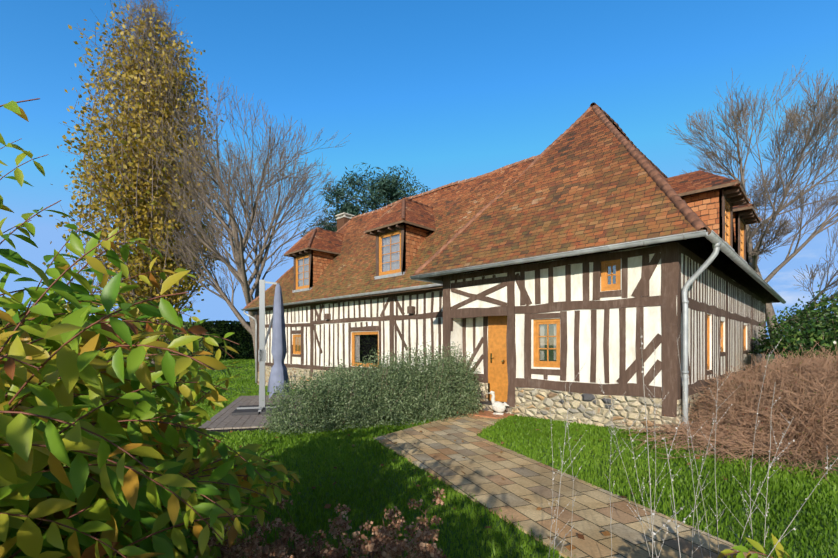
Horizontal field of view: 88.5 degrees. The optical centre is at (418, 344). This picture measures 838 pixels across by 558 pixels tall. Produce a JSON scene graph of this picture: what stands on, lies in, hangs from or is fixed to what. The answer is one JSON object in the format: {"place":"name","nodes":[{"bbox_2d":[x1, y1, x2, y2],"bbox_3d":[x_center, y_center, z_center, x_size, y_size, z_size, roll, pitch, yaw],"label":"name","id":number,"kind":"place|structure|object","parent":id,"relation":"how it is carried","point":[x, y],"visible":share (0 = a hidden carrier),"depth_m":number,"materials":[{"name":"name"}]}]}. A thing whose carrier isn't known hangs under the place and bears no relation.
{"place":"outdoors","nodes":[
{"label":"outdoors","id":0,"kind":"place"},
{"bbox_2d":[283,227,343,254],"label":"ridge tiles","id":1,"kind":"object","parent":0,"point":[312,237],"depth_m":18.17,"materials":[{"name":"brown tile"}]},
{"bbox_2d":[363,197,432,234],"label":"ridge tiles","id":2,"kind":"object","parent":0,"point":[403,208],"depth_m":14.49,"materials":[{"name":"brown tile"}]},
{"bbox_2d":[0,0,837,338],"label":"sky","id":3,"kind":"structure","parent":0,"point":[447,91],"materials":[{"name":"blue"}]},
{"bbox_2d":[117,354,837,557],"bbox_3d":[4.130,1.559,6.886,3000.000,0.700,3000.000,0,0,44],"label":"ground","id":4,"kind":"structure","parent":0,"point":[728,526],"depth_m":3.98,"materials":[{"name":"green plant"}]},
{"bbox_2d":[62,250,118,315],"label":"tree","id":5,"kind":"object","parent":4,"relation":"on","point":[96,284],"depth_m":68.61,"materials":[{"name":"yellow plant"}]},
{"bbox_2d":[37,0,233,363],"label":"columnar oak","id":6,"kind":"object","parent":4,"relation":"on","point":[143,205],"depth_m":26.07,"materials":[{"name":"yellow plant"}]},
{"bbox_2d":[0,98,301,557],"bbox_3d":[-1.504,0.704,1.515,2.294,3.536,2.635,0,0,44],"label":"shrub","id":7,"kind":"object","parent":4,"relation":"on","point":[24,490],"depth_m":1.43,"materials":[{"name":"green plant"}]},
{"bbox_2d":[100,320,254,358],"bbox_3d":[-20.912,-0.093,36.400,50.452,4.221,2.240,0,0,-2],"label":"hedge","id":8,"kind":"object","parent":4,"relation":"on","point":[220,322],"depth_m":35.81,"materials":[{"name":"green plant"}]},
{"bbox_2d":[174,258,210,315],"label":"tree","id":9,"kind":"object","parent":4,"relation":"on","point":[184,300],"depth_m":55.11,"materials":[{"name":"plant"}]},
{"bbox_2d":[105,41,350,355],"bbox_3d":[-12.115,-6.681,26.071,16.421,16.805,12.596,0,0,44],"label":"bare tree","id":10,"kind":"object","parent":4,"relation":"on","point":[233,230],"visible":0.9,"depth_m":24.55,"materials":[{"name":"brown plant"}]},
{"bbox_2d":[198,394,335,432],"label":"garden deck","id":11,"kind":"structure","parent":4,"relation":"on","point":[224,420],"depth_m":8.07,"materials":[{"name":"grey wood"}]},
{"bbox_2d":[232,280,289,415],"bbox_3d":[-3.299,0.009,9.150,1.108,2.780,1.040,0,0,-14],"label":"cantilever parasol","id":12,"kind":"object","parent":11,"relation":"on","point":[278,372],"visible":0.92,"depth_m":9.09,"materials":[{"name":"white fabric"}]},
{"bbox_2d":[166,488,446,557],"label":"dried flower heads","id":13,"kind":"object","parent":4,"relation":"on","point":[382,537],"visible":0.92,"depth_m":2.18,"materials":[{"name":"brown plant"}]},
{"bbox_2d":[188,495,438,557],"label":"stems","id":14,"kind":"object","parent":4,"relation":"on","point":[370,554],"depth_m":2.29,"materials":[{"name":"brown plant"}]},
{"bbox_2d":[298,163,430,236],"bbox_3d":[-3.640,-6.161,35.127,10.901,15.840,10.658,0,0,44],"label":"tree","id":15,"kind":"object","parent":4,"relation":"on","point":[394,190],"depth_m":32.98,"materials":[{"name":"green plant"}]},
{"bbox_2d":[257,339,485,437],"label":"shrubs","id":16,"kind":"object","parent":4,"relation":"on","point":[409,401],"depth_m":7.93,"materials":[{"name":"green plant"}]},
{"bbox_2d":[449,408,513,418],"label":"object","id":17,"kind":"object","parent":4,"relation":"on","point":[487,414],"depth_m":8.74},
{"bbox_2d":[478,401,507,406],"bbox_3d":[1.706,1.282,9.379,0.750,0.015,0.450,0,0,44],"label":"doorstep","id":18,"kind":"object","parent":17,"relation":"on","point":[488,402],"depth_m":9.49,"materials":[{"name":"grey stone"}]},
{"bbox_2d":[488,391,508,414],"bbox_3d":[1.618,1.178,8.789,0.456,0.472,0.179,0,0,29],"label":"goose statue","id":19,"kind":"object","parent":17,"relation":"on","point":[498,407],"visible":1,"depth_m":8.73,"materials":[{"name":"ceramic"}]},
{"bbox_2d":[230,417,784,553],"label":"fallen leaves","id":20,"kind":"object","parent":4,"relation":"on","point":[604,533],"visible":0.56,"depth_m":3.95,"materials":[{"name":"brown plant"}]},
{"bbox_2d":[257,366,763,435],"bbox_3d":[2.074,1.769,17.762,18.130,1.780,13.170,0,0,44],"label":"stone foundation","id":21,"kind":"object","parent":4,"relation":"on","point":[590,409],"visible":0.08,"depth_m":7.93,"materials":[{"name":"beige stone"}]},
{"bbox_2d":[257,242,765,416],"bbox_3d":[2.102,-0.174,17.806,18.096,3.166,13.026,0,0,44],"label":"timber framing","id":22,"kind":"object","parent":21,"relation":"on","point":[669,256],"visible":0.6,"depth_m":8.58,"materials":[{"name":"brown wood"}]},
{"bbox_2d":[241,230,785,433],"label":"gutters and downpipes","id":23,"kind":"object","parent":4,"relation":"on","point":[716,240],"visible":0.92,"depth_m":7.25,"materials":[{"name":"metal"}]},
{"bbox_2d":[265,245,764,398],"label":"plaster house walls","id":24,"kind":"structure","parent":4,"relation":"on","point":[652,321],"depth_m":8.79,"materials":[{"name":"white paint"}]},
{"bbox_2d":[245,159,642,311],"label":"roof wing","id":25,"kind":"structure","parent":24,"relation":"on","point":[350,269],"depth_m":15.13,"materials":[{"name":"brown tile"}]},
{"bbox_2d":[284,228,343,292],"bbox_3d":[-3.938,-3.597,18.705,1.920,2.774,3.180,0,0,44],"label":"dormer","id":26,"kind":"object","parent":25,"relation":"on","point":[312,262],"visible":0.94,"depth_m":17.78,"materials":[{"name":"tile"}]},
{"bbox_2d":[335,212,354,229],"bbox_3d":[-3.523,-5.501,20.439,0.680,1.320,0.620,0,0,44],"label":"chimney","id":27,"kind":"object","parent":25,"relation":"on","point":[343,218],"visible":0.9,"depth_m":20.26,"materials":[{"name":"brick"}]},
{"bbox_2d":[364,198,435,279],"bbox_3d":[-0.080,-3.597,15.013,1.920,2.774,3.180,0,0,44],"label":"dormer","id":28,"kind":"object","parent":25,"relation":"on","point":[399,241],"visible":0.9,"depth_m":14.08,"materials":[{"name":"tile"}]},
{"bbox_2d":[243,102,706,308],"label":"roof ridge tiles","id":29,"kind":"object","parent":25,"relation":"on","point":[692,218],"visible":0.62,"depth_m":10.19,"materials":[{"name":"brown tile"}]},
{"bbox_2d":[488,316,507,401],"bbox_3d":[1.895,0.314,9.555,0.920,1.950,0.175,0,0,44],"label":"front door","id":30,"kind":"structure","parent":24,"relation":"attached to","point":[497,362],"depth_m":9.68,"materials":[{"name":"brown wood"}]},
{"bbox_2d":[293,259,745,369],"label":"house windows","id":31,"kind":"structure","parent":24,"relation":"in","point":[546,342],"depth_m":8.65,"materials":[{"name":"orange wood"}]},
{"bbox_2d":[415,109,779,302],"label":"roof wing","id":32,"kind":"structure","parent":24,"relation":"on","point":[586,181],"depth_m":8.81,"materials":[{"name":"brown tile"}]},
{"bbox_2d":[666,170,748,251],"bbox_3d":[6.669,-3.269,10.824,2.436,2.068,1.760,0,0,44],"label":"dormer","id":33,"kind":"object","parent":32,"relation":"on","point":[711,200],"visible":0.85,"depth_m":10.06,"materials":[{"name":"tile"}]},
{"bbox_2d":[719,204,759,264],"bbox_3d":[8.260,-3.269,12.485,2.436,2.068,1.760,0,0,44],"label":"dormer","id":34,"kind":"object","parent":32,"relation":"on","point":[744,215],"visible":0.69,"depth_m":11.78,"materials":[{"name":"wood"}]},
{"bbox_2d":[547,327,837,557],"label":"dry plant stems","id":35,"kind":"object","parent":4,"relation":"on","point":[567,422],"visible":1,"depth_m":2.37,"materials":[{"name":"grey plant"}]},
{"bbox_2d":[614,341,837,482],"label":"bare bush","id":36,"kind":"object","parent":4,"relation":"on","point":[820,437],"depth_m":5.95,"materials":[{"name":"brown plant"}]},
{"bbox_2d":[667,58,837,360],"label":"bare tree","id":37,"kind":"object","parent":4,"relation":"on","point":[764,226],"visible":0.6,"depth_m":23.92,"materials":[{"name":"brown plant"}]},
{"bbox_2d":[717,533,814,557],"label":"leaves","id":38,"kind":"object","parent":4,"relation":"on","point":[779,549],"depth_m":1.95,"materials":[{"name":"green plant"}]},
{"bbox_2d":[749,285,837,364],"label":"camellia shrub","id":39,"kind":"object","parent":4,"relation":"on","point":[811,333],"depth_m":10.42,"materials":[{"name":"green plant"}]},
{"bbox_2d":[375,414,765,557],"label":"paved path","id":40,"kind":"structure","parent":0,"point":[485,469],"depth_m":4.03,"materials":[{"name":"beige stone"}]},
{"bbox_2d":[665,170,750,200],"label":"ridge tiles","id":41,"kind":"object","parent":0,"point":[701,170],"depth_m":10.68,"materials":[{"name":"brown tile"}]}
]}

